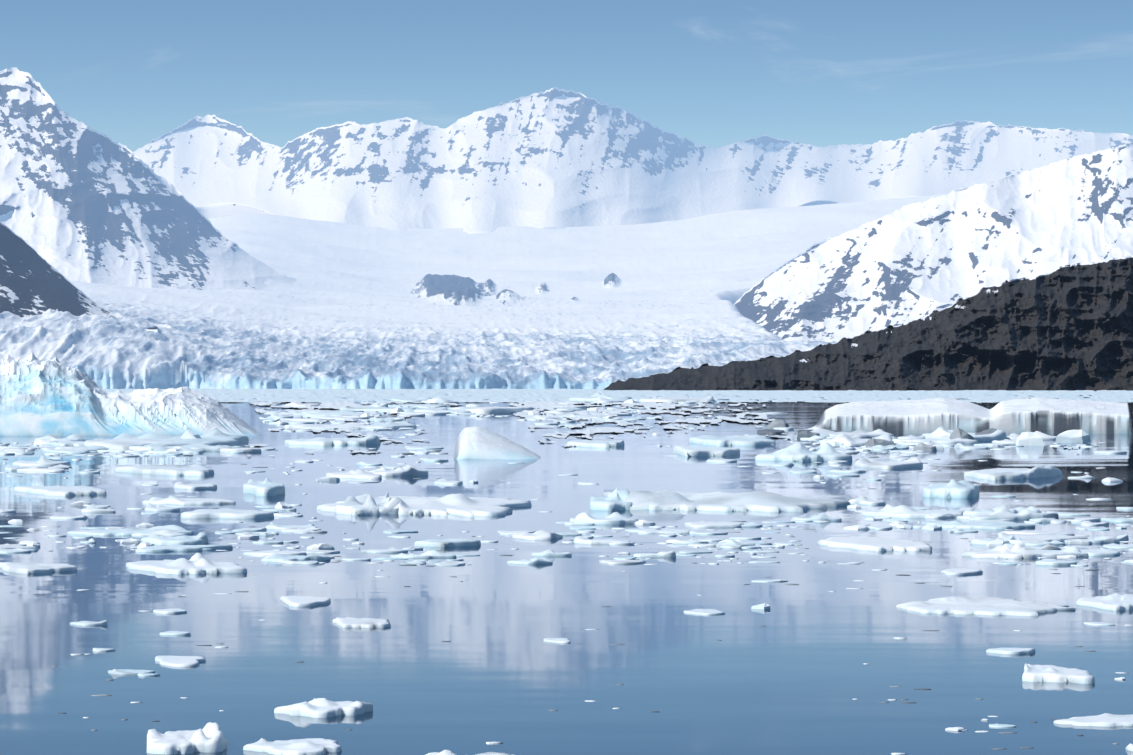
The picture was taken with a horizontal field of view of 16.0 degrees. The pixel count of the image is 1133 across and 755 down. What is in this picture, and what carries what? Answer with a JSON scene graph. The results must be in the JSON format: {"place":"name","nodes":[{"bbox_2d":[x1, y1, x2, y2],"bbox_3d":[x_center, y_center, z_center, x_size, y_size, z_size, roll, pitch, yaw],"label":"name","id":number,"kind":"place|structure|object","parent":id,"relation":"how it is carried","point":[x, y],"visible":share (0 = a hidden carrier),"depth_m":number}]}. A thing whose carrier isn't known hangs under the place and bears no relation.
{"place":"outdoors","nodes":[
{"label":"outdoors","id":0,"kind":"place"},
{"bbox_2d":[0,222,157,331],"bbox_3d":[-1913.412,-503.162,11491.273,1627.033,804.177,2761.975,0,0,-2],"label":"ridge","id":1,"kind":"structure","parent":0,"point":[33,282],"depth_m":11776.60},
{"bbox_2d":[0,67,295,289],"bbox_3d":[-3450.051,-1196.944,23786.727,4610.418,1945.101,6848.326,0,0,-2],"label":"mountain","id":2,"kind":"structure","parent":0,"point":[81,201],"depth_m":25083.69},
{"bbox_2d":[0,194,943,388],"bbox_3d":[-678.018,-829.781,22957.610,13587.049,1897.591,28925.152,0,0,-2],"label":"glacier","id":3,"kind":"object","parent":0,"point":[500,307],"visible":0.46,"depth_m":18195.64},
{"bbox_2d":[0,390,1132,754],"bbox_3d":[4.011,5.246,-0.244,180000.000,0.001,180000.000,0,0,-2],"label":"water","id":4,"kind":"structure","parent":0,"point":[466,660],"depth_m":93.76},
{"bbox_2d":[0,353,258,435],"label":"iceberg","id":5,"kind":"object","parent":4,"relation":"in","point":[54,396],"visible":0.9,"depth_m":437.70},
{"bbox_2d":[453,426,540,458],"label":"iceberg","id":6,"kind":"object","parent":4,"relation":"in","point":[474,442],"visible":0.79,"depth_m":294.52},
{"bbox_2d":[0,392,1132,754],"bbox_3d":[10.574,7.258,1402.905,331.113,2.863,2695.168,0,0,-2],"label":"ice floes","id":7,"kind":"object","parent":4,"relation":"on","point":[210,738],"visible":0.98,"depth_m":163.91},
{"bbox_2d":[101,388,1132,402],"bbox_3d":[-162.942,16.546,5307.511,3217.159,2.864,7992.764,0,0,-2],"label":"pack ice","id":8,"kind":"structure","parent":4,"relation":"on","point":[533,395],"depth_m":2535.28},
{"bbox_2d":[805,398,1132,433],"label":"iceberg","id":9,"kind":"object","parent":4,"relation":"in","point":[1020,416],"visible":0.94,"depth_m":453.44},
{"bbox_2d":[0,0,1132,218],"label":"sky","id":10,"kind":"structure","parent":0,"point":[715,74]},
{"bbox_2d":[133,87,1132,233],"bbox_3d":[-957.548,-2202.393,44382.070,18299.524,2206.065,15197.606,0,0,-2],"label":"ridge","id":11,"kind":"structure","parent":0,"point":[554,158],"depth_m":43342.60},
{"bbox_2d":[244,401,1104,455],"bbox_3d":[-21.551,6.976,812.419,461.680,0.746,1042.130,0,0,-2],"label":"brash ice","id":12,"kind":"structure","parent":0,"point":[551,406],"depth_m":726.02},
{"bbox_2d":[603,256,1132,390],"bbox_3d":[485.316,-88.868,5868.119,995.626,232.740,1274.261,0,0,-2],"label":"headland","id":13,"kind":"structure","parent":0,"point":[1068,327],"depth_m":5751.12},
{"bbox_2d":[734,142,1132,341],"bbox_3d":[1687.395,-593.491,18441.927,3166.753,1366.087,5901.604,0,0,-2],"label":"slope","id":14,"kind":"structure","parent":0,"point":[906,264],"depth_m":19480.38}
]}

